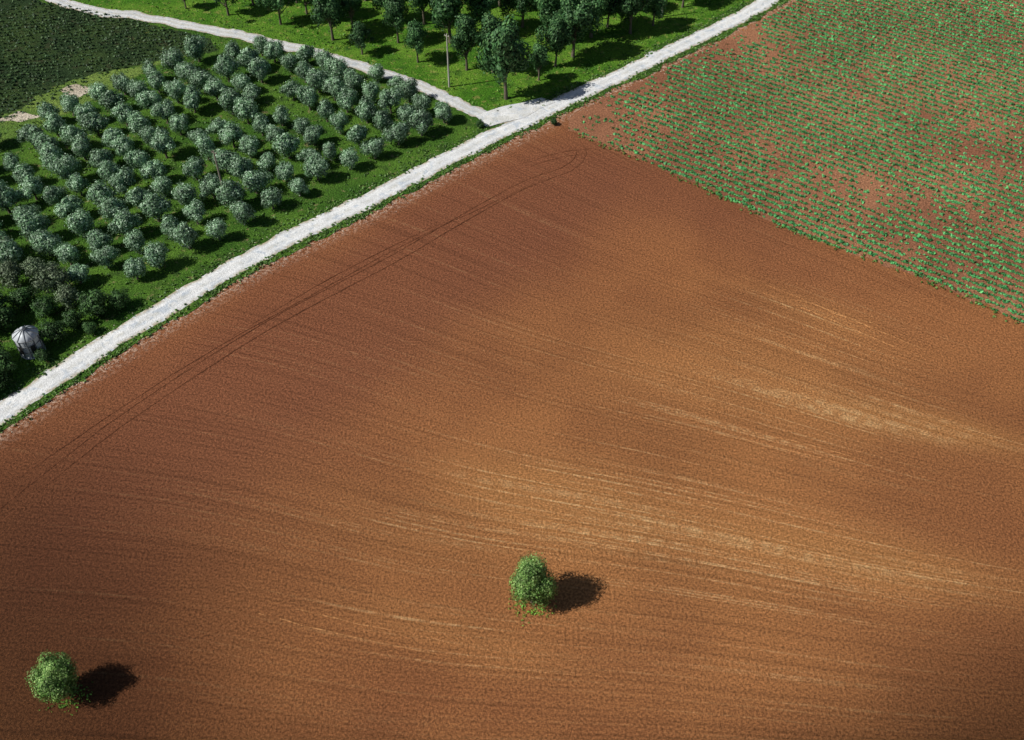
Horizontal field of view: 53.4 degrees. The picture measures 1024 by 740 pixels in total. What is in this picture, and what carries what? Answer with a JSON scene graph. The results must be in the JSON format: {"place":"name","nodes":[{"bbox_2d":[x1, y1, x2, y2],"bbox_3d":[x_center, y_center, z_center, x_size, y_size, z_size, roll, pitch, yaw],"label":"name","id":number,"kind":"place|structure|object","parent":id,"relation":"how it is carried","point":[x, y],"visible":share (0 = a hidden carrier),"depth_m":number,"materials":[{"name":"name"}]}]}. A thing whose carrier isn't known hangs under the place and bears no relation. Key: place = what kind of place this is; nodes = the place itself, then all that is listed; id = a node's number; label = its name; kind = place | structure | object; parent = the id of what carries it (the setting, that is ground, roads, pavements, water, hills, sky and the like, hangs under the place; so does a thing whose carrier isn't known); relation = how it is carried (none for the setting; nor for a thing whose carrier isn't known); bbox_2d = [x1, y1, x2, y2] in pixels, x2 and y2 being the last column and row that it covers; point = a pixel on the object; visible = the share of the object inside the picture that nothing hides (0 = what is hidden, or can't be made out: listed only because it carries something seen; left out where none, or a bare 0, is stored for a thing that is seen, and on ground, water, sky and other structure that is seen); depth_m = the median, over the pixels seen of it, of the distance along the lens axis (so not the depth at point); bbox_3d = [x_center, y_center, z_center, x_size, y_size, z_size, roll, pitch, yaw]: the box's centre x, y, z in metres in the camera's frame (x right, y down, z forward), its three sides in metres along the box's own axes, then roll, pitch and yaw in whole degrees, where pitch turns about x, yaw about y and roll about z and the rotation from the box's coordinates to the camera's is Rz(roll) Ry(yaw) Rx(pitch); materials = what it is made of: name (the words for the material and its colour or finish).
{"place":"outdoors","nodes":[
{"label":"outdoors","id":0,"kind":"place"},
{"bbox_2d":[0,0,218,122],"bbox_3d":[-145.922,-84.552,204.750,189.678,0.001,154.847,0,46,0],"label":"dark green field","id":1,"kind":"structure","parent":0,"point":[5,4],"depth_m":178.07,"materials":[{"name":"green plant"}]},
{"bbox_2d":[0,0,486,394],"bbox_3d":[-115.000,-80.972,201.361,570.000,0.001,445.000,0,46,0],"label":"grove grass","id":2,"kind":"structure","parent":0,"point":[332,190],"depth_m":151.00,"materials":[{"name":"green plant"}]},
{"bbox_2d":[0,259,23,290],"bbox_3d":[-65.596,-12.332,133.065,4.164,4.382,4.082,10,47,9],"label":"wild tree","id":3,"kind":"object","parent":2,"relation":"on","point":[9,270],"visible":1,"depth_m":132.40,"materials":[{"name":"green plant"}]},
{"bbox_2d":[0,182,23,213],"bbox_3d":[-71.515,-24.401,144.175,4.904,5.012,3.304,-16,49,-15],"label":"olive tree","id":4,"kind":"object","parent":2,"relation":"on","point":[9,196],"visible":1,"depth_m":143.56,"materials":[{"name":"green plant"}]},
{"bbox_2d":[0,236,24,268],"bbox_3d":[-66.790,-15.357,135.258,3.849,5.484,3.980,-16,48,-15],"label":"olive tree","id":5,"kind":"object","parent":2,"relation":"on","point":[9,250],"visible":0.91,"depth_m":134.10,"materials":[{"name":"green plant"}]},
{"bbox_2d":[12,325,45,359],"bbox_3d":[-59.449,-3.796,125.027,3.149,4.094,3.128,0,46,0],"label":"metal silo","id":6,"kind":"object","parent":2,"relation":"on","point":[28,342],"visible":0.94,"depth_m":124.21,"materials":[{"name":"metal"}]},
{"bbox_2d":[18,172,44,199],"bbox_3d":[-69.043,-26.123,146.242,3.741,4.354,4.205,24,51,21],"label":"olive tree","id":7,"kind":"object","parent":2,"relation":"on","point":[30,186],"visible":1,"depth_m":145.40,"materials":[{"name":"green plant"}]},
{"bbox_2d":[15,209,50,241],"bbox_3d":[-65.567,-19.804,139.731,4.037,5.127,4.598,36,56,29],"label":"olive tree","id":8,"kind":"object","parent":2,"relation":"on","point":[30,223],"visible":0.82,"depth_m":138.53,"materials":[{"name":"green plant"}]},
{"bbox_2d":[27,228,62,256],"bbox_3d":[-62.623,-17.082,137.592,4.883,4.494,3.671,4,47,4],"label":"olive tree","id":9,"kind":"object","parent":2,"relation":"on","point":[43,242],"visible":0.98,"depth_m":136.58,"materials":[{"name":"green plant"}]},
{"bbox_2d":[29,260,75,295],"bbox_3d":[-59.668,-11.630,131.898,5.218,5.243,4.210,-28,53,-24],"label":"wild tree","id":10,"kind":"object","parent":2,"relation":"on","point":[54,277],"visible":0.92,"depth_m":130.97,"materials":[{"name":"green plant"}]},
{"bbox_2d":[52,241,80,265],"bbox_3d":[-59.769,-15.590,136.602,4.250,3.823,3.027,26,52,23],"label":"olive tree","id":11,"kind":"object","parent":2,"relation":"on","point":[65,253],"visible":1,"depth_m":135.61,"materials":[{"name":"green plant"}]},
{"bbox_2d":[53,283,82,311],"bbox_3d":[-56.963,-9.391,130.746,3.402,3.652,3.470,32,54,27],"label":"wild tree","id":12,"kind":"object","parent":2,"relation":"on","point":[65,295],"visible":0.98,"depth_m":130.09,"materials":[{"name":"green plant"}]},
{"bbox_2d":[53,194,85,219],"bbox_3d":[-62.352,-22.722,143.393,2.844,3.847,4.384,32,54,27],"label":"olive tree","id":13,"kind":"object","parent":2,"relation":"on","point":[68,205],"visible":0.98,"depth_m":142.57,"materials":[{"name":"green plant"}]},
{"bbox_2d":[64,208,95,239],"bbox_3d":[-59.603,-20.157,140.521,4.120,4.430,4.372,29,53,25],"label":"olive tree","id":14,"kind":"object","parent":2,"relation":"on","point":[82,222],"visible":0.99,"depth_m":139.43,"materials":[{"name":"green plant"}]},
{"bbox_2d":[78,111,109,135],"bbox_3d":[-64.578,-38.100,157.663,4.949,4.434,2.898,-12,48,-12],"label":"olive tree","id":15,"kind":"object","parent":2,"relation":"on","point":[92,122],"visible":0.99,"depth_m":156.84,"materials":[{"name":"green plant"}]},
{"bbox_2d":[85,229,113,251],"bbox_3d":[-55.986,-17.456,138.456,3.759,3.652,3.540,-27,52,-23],"label":"olive tree","id":16,"kind":"object","parent":2,"relation":"on","point":[97,240],"visible":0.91,"depth_m":137.54,"materials":[{"name":"green plant"}]},
{"bbox_2d":[85,179,119,205],"bbox_3d":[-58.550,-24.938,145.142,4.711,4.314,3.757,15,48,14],"label":"olive tree","id":17,"kind":"object","parent":2,"relation":"on","point":[97,192],"visible":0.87,"depth_m":144.21,"materials":[{"name":"green plant"}]},
{"bbox_2d":[89,245,121,268],"bbox_3d":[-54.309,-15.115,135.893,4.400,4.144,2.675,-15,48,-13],"label":"olive tree","id":18,"kind":"object","parent":2,"relation":"on","point":[106,256],"visible":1,"depth_m":135.40,"materials":[{"name":"green plant"}]},
{"bbox_2d":[96,196,128,220],"bbox_3d":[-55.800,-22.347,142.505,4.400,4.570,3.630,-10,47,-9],"label":"olive tree","id":19,"kind":"object","parent":2,"relation":"on","point":[109,208],"visible":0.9,"depth_m":141.57,"materials":[{"name":"green plant"}]},
{"bbox_2d":[105,288,130,310],"bbox_3d":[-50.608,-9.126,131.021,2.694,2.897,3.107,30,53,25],"label":"dark bush tree","id":20,"kind":"object","parent":2,"relation":"on","point":[116,299],"visible":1,"depth_m":130.41,"materials":[{"name":"green plant"}]},
{"bbox_2d":[107,165,135,195],"bbox_3d":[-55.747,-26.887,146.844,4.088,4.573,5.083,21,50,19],"label":"olive tree","id":21,"kind":"object","parent":2,"relation":"on","point":[123,180],"visible":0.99,"depth_m":145.81,"materials":[{"name":"green plant"}]},
{"bbox_2d":[107,208,142,235],"bbox_3d":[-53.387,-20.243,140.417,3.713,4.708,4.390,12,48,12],"label":"olive tree","id":22,"kind":"object","parent":2,"relation":"on","point":[125,221],"visible":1,"depth_m":139.44,"materials":[{"name":"green plant"}]},
{"bbox_2d":[122,229,146,253],"bbox_3d":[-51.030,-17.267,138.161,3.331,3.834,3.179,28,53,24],"label":"olive tree","id":23,"kind":"object","parent":2,"relation":"on","point":[134,240],"visible":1,"depth_m":137.34,"materials":[{"name":"green plant"}]},
{"bbox_2d":[122,257,148,279],"bbox_3d":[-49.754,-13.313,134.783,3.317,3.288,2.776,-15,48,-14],"label":"olive tree","id":24,"kind":"object","parent":2,"relation":"on","point":[137,267],"visible":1,"depth_m":133.92,"materials":[{"name":"green plant"}]},
{"bbox_2d":[134,90,163,109],"bbox_3d":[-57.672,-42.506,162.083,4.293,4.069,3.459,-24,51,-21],"label":"olive tree","id":25,"kind":"object","parent":2,"relation":"on","point":[146,99],"visible":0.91,"depth_m":161.13,"materials":[{"name":"green plant"}]},
{"bbox_2d":[139,159,167,181],"bbox_3d":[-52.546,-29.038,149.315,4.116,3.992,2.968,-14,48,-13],"label":"olive tree","id":26,"kind":"object","parent":2,"relation":"on","point":[152,168],"visible":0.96,"depth_m":148.45,"materials":[{"name":"green plant"}]},
{"bbox_2d":[137,192,172,221],"bbox_3d":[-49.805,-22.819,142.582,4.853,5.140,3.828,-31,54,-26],"label":"olive tree","id":27,"kind":"object","parent":2,"relation":"on","point":[153,205],"visible":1,"depth_m":141.68,"materials":[{"name":"green plant"}]},
{"bbox_2d":[142,239,168,268],"bbox_3d":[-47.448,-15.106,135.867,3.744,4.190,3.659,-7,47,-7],"label":"olive tree","id":28,"kind":"object","parent":2,"relation":"on","point":[154,256],"visible":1,"depth_m":134.98,"materials":[{"name":"green plant"}]},
{"bbox_2d":[159,46,184,72],"bbox_3d":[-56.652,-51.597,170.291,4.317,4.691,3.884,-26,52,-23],"label":"olive tree","id":29,"kind":"object","parent":2,"relation":"on","point":[172,58],"visible":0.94,"depth_m":169.23,"materials":[{"name":"green plant"}]},
{"bbox_2d":[160,78,186,103],"bbox_3d":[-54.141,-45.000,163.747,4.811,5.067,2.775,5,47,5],"label":"olive tree","id":30,"kind":"object","parent":2,"relation":"on","point":[176,90],"visible":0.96,"depth_m":163.06,"materials":[{"name":"green plant"}]},
{"bbox_2d":[168,221,198,248],"bbox_3d":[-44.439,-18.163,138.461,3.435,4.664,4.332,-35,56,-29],"label":"olive tree","id":31,"kind":"object","parent":2,"relation":"on","point":[184,233],"visible":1,"depth_m":137.46,"materials":[{"name":"green plant"}]},
{"bbox_2d":[171,180,198,207],"bbox_3d":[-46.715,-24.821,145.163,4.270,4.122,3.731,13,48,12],"label":"olive tree","id":32,"kind":"object","parent":2,"relation":"on","point":[185,194],"visible":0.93,"depth_m":144.07,"materials":[{"name":"green plant"}]},
{"bbox_2d":[183,83,202,112],"bbox_3d":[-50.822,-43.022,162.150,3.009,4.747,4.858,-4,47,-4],"label":"olive tree","id":33,"kind":"object","parent":2,"relation":"on","point":[191,96],"visible":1,"depth_m":160.92,"materials":[{"name":"green plant"}]},
{"bbox_2d":[181,155,206,180],"bbox_3d":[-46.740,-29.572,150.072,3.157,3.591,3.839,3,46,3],"label":"olive tree","id":34,"kind":"object","parent":2,"relation":"on","point":[195,167],"visible":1,"depth_m":149.04,"materials":[{"name":"green plant"}]},
{"bbox_2d":[182,198,206,224],"bbox_3d":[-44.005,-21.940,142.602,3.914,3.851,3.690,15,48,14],"label":"olive tree","id":35,"kind":"object","parent":2,"relation":"on","point":[194,211],"visible":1,"depth_m":141.68,"materials":[{"name":"green plant"}]},
{"bbox_2d":[182,32,207,61],"bbox_3d":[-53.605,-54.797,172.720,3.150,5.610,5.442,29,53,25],"label":"olive tree","id":36,"kind":"object","parent":2,"relation":"on","point":[194,47],"visible":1,"depth_m":171.84,"materials":[{"name":"green plant"}]},
{"bbox_2d":[197,173,225,199],"bbox_3d":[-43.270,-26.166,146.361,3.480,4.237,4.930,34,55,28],"label":"olive tree","id":37,"kind":"object","parent":2,"relation":"on","point":[209,184],"visible":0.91,"depth_m":145.35,"materials":[{"name":"green plant"}]},
{"bbox_2d":[203,76,227,100],"bbox_3d":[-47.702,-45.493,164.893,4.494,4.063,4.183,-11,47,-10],"label":"olive tree","id":38,"kind":"object","parent":2,"relation":"on","point":[213,86],"visible":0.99,"depth_m":163.77,"materials":[{"name":"green plant"}]},
{"bbox_2d":[211,52,241,81],"bbox_3d":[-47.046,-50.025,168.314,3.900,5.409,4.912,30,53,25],"label":"olive tree","id":39,"kind":"object","parent":2,"relation":"on","point":[227,66],"visible":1,"depth_m":167.24,"materials":[{"name":"green plant"}]},
{"bbox_2d":[213,179,245,207],"bbox_3d":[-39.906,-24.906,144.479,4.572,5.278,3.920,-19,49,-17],"label":"olive tree","id":40,"kind":"object","parent":2,"relation":"on","point":[228,191],"visible":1,"depth_m":143.47,"materials":[{"name":"green plant"}]},
{"bbox_2d":[228,156,253,179],"bbox_3d":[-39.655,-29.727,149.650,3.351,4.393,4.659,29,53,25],"label":"olive tree","id":41,"kind":"object","parent":2,"relation":"on","point":[239,166],"visible":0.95,"depth_m":148.53,"materials":[{"name":"green plant"}]},
{"bbox_2d":[228,200,256,224],"bbox_3d":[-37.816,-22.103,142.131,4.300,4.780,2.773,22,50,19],"label":"olive tree","id":42,"kind":"object","parent":2,"relation":"on","point":[242,212],"visible":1,"depth_m":141.55,"materials":[{"name":"green plant"}]},
{"bbox_2d":[233,95,258,123],"bbox_3d":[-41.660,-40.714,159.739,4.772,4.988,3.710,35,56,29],"label":"olive tree","id":43,"kind":"object","parent":2,"relation":"on","point":[246,108],"visible":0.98,"depth_m":158.76,"materials":[{"name":"green plant"}]},
{"bbox_2d":[241,168,274,193],"bbox_3d":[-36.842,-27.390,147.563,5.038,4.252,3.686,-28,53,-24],"label":"olive tree","id":44,"kind":"object","parent":2,"relation":"on","point":[255,180],"visible":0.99,"depth_m":146.57,"materials":[{"name":"green plant"}]},
{"bbox_2d":[246,57,271,82],"bbox_3d":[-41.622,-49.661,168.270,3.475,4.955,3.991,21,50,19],"label":"olive tree","id":45,"kind":"object","parent":2,"relation":"on","point":[260,68],"visible":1,"depth_m":167.45,"materials":[{"name":"green plant"}]},
{"bbox_2d":[271,132,299,158],"bbox_3d":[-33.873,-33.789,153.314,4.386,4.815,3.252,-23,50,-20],"label":"olive tree","id":46,"kind":"object","parent":2,"relation":"on","point":[287,143],"visible":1,"depth_m":152.40,"materials":[{"name":"green plant"}]},
{"bbox_2d":[303,68,336,92],"bbox_3d":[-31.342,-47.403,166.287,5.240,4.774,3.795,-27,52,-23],"label":"olive tree","id":47,"kind":"object","parent":2,"relation":"on","point":[316,78],"visible":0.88,"depth_m":164.98,"materials":[{"name":"green plant"}]},
{"bbox_2d":[336,86,358,112],"bbox_3d":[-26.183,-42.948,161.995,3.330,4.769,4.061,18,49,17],"label":"olive tree","id":48,"kind":"object","parent":2,"relation":"on","point":[345,98],"visible":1,"depth_m":160.88,"materials":[{"name":"green plant"}]},
{"bbox_2d":[355,96,378,122],"bbox_3d":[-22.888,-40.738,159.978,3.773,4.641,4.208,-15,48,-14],"label":"olive tree","id":49,"kind":"object","parent":2,"relation":"on","point":[365,110],"visible":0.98,"depth_m":158.99,"materials":[{"name":"green plant"}]},
{"bbox_2d":[378,86,404,113],"bbox_3d":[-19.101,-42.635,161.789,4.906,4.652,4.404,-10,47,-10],"label":"olive tree","id":50,"kind":"object","parent":2,"relation":"on","point":[389,98],"visible":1,"depth_m":160.82,"materials":[{"name":"green plant"}]},
{"bbox_2d":[381,121,409,145],"bbox_3d":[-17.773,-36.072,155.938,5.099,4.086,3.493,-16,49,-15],"label":"olive tree","id":51,"kind":"object","parent":2,"relation":"on","point":[399,131],"visible":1,"depth_m":155.09,"materials":[{"name":"green plant"}]},
{"bbox_2d":[407,108,433,135],"bbox_3d":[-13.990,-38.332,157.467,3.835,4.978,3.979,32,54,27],"label":"olive tree","id":52,"kind":"object","parent":2,"relation":"on","point":[421,122],"visible":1,"depth_m":156.51,"materials":[{"name":"green plant"}]},
{"bbox_2d":[45,0,512,123],"bbox_3d":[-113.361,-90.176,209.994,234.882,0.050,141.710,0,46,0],"label":"dirt track","id":53,"kind":"structure","parent":0,"point":[457,103],"depth_m":180.57,"materials":[{"name":"white gravel"}]},
{"bbox_2d":[0,0,778,424],"bbox_3d":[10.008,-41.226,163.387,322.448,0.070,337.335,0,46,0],"label":"gravel road","id":54,"kind":"structure","parent":0,"point":[74,364],"depth_m":144.15,"materials":[{"name":"white gravel"}]},
{"bbox_2d":[476,98,553,126],"bbox_3d":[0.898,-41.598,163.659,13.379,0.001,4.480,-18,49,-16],"label":"gravel junction","id":55,"kind":"object","parent":54,"relation":"on","point":[513,112],"visible":1,"depth_m":163.36,"materials":[{"name":"white gravel"}]},
{"bbox_2d":[0,0,790,432],"bbox_3d":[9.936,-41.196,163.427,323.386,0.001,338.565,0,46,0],"label":"grass verge","id":56,"kind":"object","parent":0,"point":[208,296],"depth_m":142.36,"materials":[{"name":"green plant"}]},
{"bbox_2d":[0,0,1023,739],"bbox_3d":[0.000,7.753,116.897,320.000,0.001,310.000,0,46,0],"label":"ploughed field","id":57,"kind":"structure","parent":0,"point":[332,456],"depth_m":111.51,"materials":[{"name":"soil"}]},
{"bbox_2d":[39,141,63,170],"bbox_3d":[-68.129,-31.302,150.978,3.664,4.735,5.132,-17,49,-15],"label":"olive tree","id":58,"kind":"object","parent":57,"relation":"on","point":[51,152],"visible":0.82,"depth_m":149.94,"materials":[{"name":"green plant"}]},
{"bbox_2d":[25,649,81,703],"bbox_3d":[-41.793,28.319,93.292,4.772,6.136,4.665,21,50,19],"label":"tree","id":59,"kind":"object","parent":57,"relation":"on","point":[56,677],"visible":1,"depth_m":92.14,"materials":[{"name":"green plant"}]},
{"bbox_2d":[47,153,82,181],"bbox_3d":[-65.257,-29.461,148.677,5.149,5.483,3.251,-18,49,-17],"label":"olive tree","id":60,"kind":"object","parent":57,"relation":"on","point":[65,167],"visible":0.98,"depth_m":148.01,"materials":[{"name":"green plant"}]},
{"bbox_2d":[70,131,91,159],"bbox_3d":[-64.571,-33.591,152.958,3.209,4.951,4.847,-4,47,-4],"label":"olive tree","id":61,"kind":"object","parent":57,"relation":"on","point":[81,147],"visible":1,"depth_m":152.29,"materials":[{"name":"green plant"}]},
{"bbox_2d":[108,132,137,158],"bbox_3d":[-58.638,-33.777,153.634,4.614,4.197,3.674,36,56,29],"label":"olive tree","id":62,"kind":"object","parent":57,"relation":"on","point":[122,145],"visible":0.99,"depth_m":152.51,"materials":[{"name":"green plant"}]},
{"bbox_2d":[123,149,150,169],"bbox_3d":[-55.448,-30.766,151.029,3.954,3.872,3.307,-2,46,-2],"label":"olive tree","id":63,"kind":"object","parent":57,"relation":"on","point":[137,158],"visible":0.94,"depth_m":149.92,"materials":[{"name":"green plant"}]},
{"bbox_2d":[126,111,150,135],"bbox_3d":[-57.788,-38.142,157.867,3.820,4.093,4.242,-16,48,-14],"label":"olive tree","id":64,"kind":"object","parent":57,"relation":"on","point":[136,120],"visible":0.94,"depth_m":156.84,"materials":[{"name":"green plant"}]},
{"bbox_2d":[149,98,173,123],"bbox_3d":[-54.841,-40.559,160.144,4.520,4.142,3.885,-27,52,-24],"label":"olive tree","id":65,"kind":"object","parent":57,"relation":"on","point":[165,110],"visible":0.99,"depth_m":158.94,"materials":[{"name":"green plant"}]},
{"bbox_2d":[149,126,176,158],"bbox_3d":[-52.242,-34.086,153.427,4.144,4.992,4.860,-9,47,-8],"label":"olive tree","id":66,"kind":"object","parent":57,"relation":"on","point":[162,141],"visible":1,"depth_m":152.05,"materials":[{"name":"green plant"}]},
{"bbox_2d":[194,132,215,159],"bbox_3d":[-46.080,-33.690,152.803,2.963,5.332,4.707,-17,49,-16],"label":"olive tree","id":67,"kind":"object","parent":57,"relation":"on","point":[204,144],"visible":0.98,"depth_m":151.79,"materials":[{"name":"green plant"}]},
{"bbox_2d":[217,120,244,147],"bbox_3d":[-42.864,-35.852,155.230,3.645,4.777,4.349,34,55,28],"label":"olive tree","id":68,"kind":"object","parent":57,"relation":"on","point":[231,133],"visible":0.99,"depth_m":154.31,"materials":[{"name":"green plant"}]},
{"bbox_2d":[4,188,522,488],"bbox_3d":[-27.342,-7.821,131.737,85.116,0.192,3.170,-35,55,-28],"label":"wheel track","id":69,"kind":"structure","parent":57,"relation":"on","point":[236,336],"depth_m":127.67,"materials":[{"name":"soil"}]},
{"bbox_2d":[0,142,586,522],"bbox_3d":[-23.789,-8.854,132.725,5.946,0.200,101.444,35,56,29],"label":"wheel track","id":70,"kind":"structure","parent":57,"relation":"on","point":[64,470],"depth_m":128.98,"materials":[{"name":"soil"}]},
{"bbox_2d":[302,154,330,180],"bbox_3d":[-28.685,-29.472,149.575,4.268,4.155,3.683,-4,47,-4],"label":"olive tree","id":71,"kind":"object","parent":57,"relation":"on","point":[317,168],"visible":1,"depth_m":148.66,"materials":[{"name":"green plant"}]},
{"bbox_2d":[258,601,633,679],"bbox_3d":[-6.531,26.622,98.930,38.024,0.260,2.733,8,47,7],"label":"wheel track","id":72,"kind":"structure","parent":57,"relation":"on","point":[436,639],"depth_m":98.75,"materials":[{"name":"soil"}]},
{"bbox_2d":[508,551,558,610],"bbox_3d":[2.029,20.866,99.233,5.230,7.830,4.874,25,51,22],"label":"tree","id":73,"kind":"object","parent":57,"relation":"on","point":[532,581],"visible":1,"depth_m":98.11,"materials":[{"name":"green plant"}]},
{"bbox_2d":[568,0,1023,324],"bbox_3d":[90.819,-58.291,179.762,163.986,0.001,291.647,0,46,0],"label":"crop field","id":74,"kind":"structure","parent":0,"point":[601,130],"depth_m":159.32,"materials":[{"name":"soil"}]},
{"bbox_2d":[568,0,1023,322],"bbox_3d":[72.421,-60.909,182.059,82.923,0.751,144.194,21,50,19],"label":"crop plants","id":75,"kind":"object","parent":74,"relation":"on","point":[920,235],"visible":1,"depth_m":162.29,"materials":[{"name":"green plant"}]},
{"bbox_2d":[578,133,1019,323],"bbox_3d":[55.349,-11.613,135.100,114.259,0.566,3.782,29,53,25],"label":"boundary weeds","id":76,"kind":"object","parent":74,"relation":"on","point":[875,260],"visible":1,"depth_m":141.77,"materials":[{"name":"green plant"}]},
{"label":"ground","id":77,"kind":"structure","parent":0,"visible":0},
{"bbox_2d":[6,285,40,308],"bbox_3d":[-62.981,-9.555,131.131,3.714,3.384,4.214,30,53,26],"label":"dark bush tree","id":78,"kind":"object","parent":77,"relation":"on","point":[21,297],"visible":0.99,"depth_m":130.29,"materials":[{"name":"green plant"}]},
{"bbox_2d":[30,293,59,320],"bbox_3d":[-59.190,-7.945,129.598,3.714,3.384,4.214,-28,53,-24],"label":"dark bush tree","id":79,"kind":"object","parent":77,"relation":"on","point":[44,307],"visible":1,"depth_m":128.91,"materials":[{"name":"green plant"}]},
{"bbox_2d":[37,319,68,343],"bbox_3d":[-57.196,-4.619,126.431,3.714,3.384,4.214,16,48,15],"label":"dark bush tree","id":80,"kind":"object","parent":77,"relation":"on","point":[51,329],"visible":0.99,"depth_m":126.13,"materials":[{"name":"green plant"}]},
{"bbox_2d":[77,288,107,319],"bbox_3d":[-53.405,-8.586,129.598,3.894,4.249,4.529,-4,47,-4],"label":"dark bush tree","id":81,"kind":"object","parent":77,"relation":"on","point":[89,302],"visible":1,"depth_m":128.82,"materials":[{"name":"green plant"}]},
{"bbox_2d":[0,55,186,144],"bbox_3d":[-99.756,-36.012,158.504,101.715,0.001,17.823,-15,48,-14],"label":"meadow strip","id":82,"kind":"object","parent":77,"relation":"on","point":[10,128],"visible":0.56,"depth_m":166.45,"materials":[{"name":"green plant"}]},
{"bbox_2d":[295,85,319,110],"bbox_3d":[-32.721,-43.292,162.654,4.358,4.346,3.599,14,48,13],"label":"olive tree","id":83,"kind":"object","parent":77,"relation":"on","point":[307,96],"visible":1,"depth_m":161.40,"materials":[{"name":"green plant"}]},
{"bbox_2d":[71,0,749,110],"bbox_3d":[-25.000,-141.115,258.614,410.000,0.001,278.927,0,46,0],"label":"orchard grass","id":84,"kind":"structure","parent":77,"relation":"on","point":[474,91],"depth_m":180.25,"materials":[{"name":"green plant"}]},
{"bbox_2d":[310,0,345,40],"bbox_3d":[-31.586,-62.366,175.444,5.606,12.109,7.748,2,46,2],"label":"orchard tree","id":85,"kind":"object","parent":84,"relation":"on","point":[327,10],"visible":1,"depth_m":173.76,"materials":[{"name":"green plant"}]},
{"bbox_2d":[347,21,374,54],"bbox_3d":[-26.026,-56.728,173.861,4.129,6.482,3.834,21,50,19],"label":"orchard tree","id":86,"kind":"object","parent":84,"relation":"on","point":[358,33],"visible":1,"depth_m":173.00,"materials":[{"name":"green plant"}]},
{"bbox_2d":[381,0,408,42],"bbox_3d":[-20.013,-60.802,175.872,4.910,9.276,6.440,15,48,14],"label":"orchard tree","id":87,"kind":"object","parent":84,"relation":"on","point":[394,12],"visible":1,"depth_m":173.61,"materials":[{"name":"green plant"}]},
{"bbox_2d":[428,0,472,42],"bbox_3d":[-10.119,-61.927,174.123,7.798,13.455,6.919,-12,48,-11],"label":"orchard tree","id":88,"kind":"object","parent":84,"relation":"on","point":[447,10],"visible":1,"depth_m":173.10,"materials":[{"name":"green plant"}]},
{"bbox_2d":[465,0,499,28],"bbox_3d":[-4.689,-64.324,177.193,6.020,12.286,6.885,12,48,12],"label":"orchard tree","id":89,"kind":"object","parent":84,"relation":"on","point":[476,8],"visible":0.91,"depth_m":175.91,"materials":[{"name":"green plant"}]},
{"bbox_2d":[475,11,505,72],"bbox_3d":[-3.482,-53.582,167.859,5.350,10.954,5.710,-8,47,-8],"label":"orchard tree","id":90,"kind":"object","parent":84,"relation":"on","point":[490,22],"visible":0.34,"depth_m":165.07,"materials":[{"name":"green plant"}]},
{"bbox_2d":[473,14,534,99],"bbox_3d":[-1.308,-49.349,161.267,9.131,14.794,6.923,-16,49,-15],"label":"orchard tree","id":91,"kind":"object","parent":84,"relation":"on","point":[505,53],"visible":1,"depth_m":159.35,"materials":[{"name":"green plant"}]},
{"bbox_2d":[497,0,537,27],"bbox_3d":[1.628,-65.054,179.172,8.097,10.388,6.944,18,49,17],"label":"orchard tree","id":92,"kind":"object","parent":84,"relation":"on","point":[521,6],"visible":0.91,"depth_m":179.13,"materials":[{"name":"green plant"}]},
{"bbox_2d":[528,42,549,80],"bbox_3d":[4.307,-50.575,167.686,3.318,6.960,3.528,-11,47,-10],"label":"orchard tree","id":93,"kind":"object","parent":84,"relation":"on","point":[540,59],"visible":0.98,"depth_m":166.41,"materials":[{"name":"green plant"}]},
{"bbox_2d":[533,0,563,35],"bbox_3d":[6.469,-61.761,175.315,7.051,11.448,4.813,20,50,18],"label":"orchard tree","id":94,"kind":"object","parent":84,"relation":"on","point":[546,8],"visible":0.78,"depth_m":173.78,"materials":[{"name":"green plant"}]},
{"bbox_2d":[533,14,567,66],"bbox_3d":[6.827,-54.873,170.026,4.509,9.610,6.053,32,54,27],"label":"orchard tree","id":95,"kind":"object","parent":84,"relation":"on","point":[554,39],"visible":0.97,"depth_m":168.31,"materials":[{"name":"green plant"}]},
{"bbox_2d":[548,0,603,57],"bbox_3d":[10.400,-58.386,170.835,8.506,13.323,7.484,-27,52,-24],"label":"orchard tree","id":96,"kind":"object","parent":84,"relation":"on","point":[578,15],"visible":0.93,"depth_m":168.64,"materials":[{"name":"green plant"}]},
{"bbox_2d":[617,0,652,33],"bbox_3d":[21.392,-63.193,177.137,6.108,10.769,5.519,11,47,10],"label":"orchard tree","id":97,"kind":"object","parent":84,"relation":"on","point":[629,8],"visible":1,"depth_m":176.44,"materials":[{"name":"green plant"}]},
{"bbox_2d":[403,19,426,62],"bbox_3d":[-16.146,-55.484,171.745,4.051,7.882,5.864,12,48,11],"label":"orchard tree","id":98,"kind":"object","parent":77,"relation":"on","point":[415,34],"visible":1,"depth_m":169.78,"materials":[{"name":"green plant"}]},
{"bbox_2d":[448,12,480,70],"bbox_3d":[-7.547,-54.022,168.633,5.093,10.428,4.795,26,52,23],"label":"orchard tree","id":99,"kind":"object","parent":77,"relation":"on","point":[464,40],"visible":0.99,"depth_m":167.03,"materials":[{"name":"green plant"}]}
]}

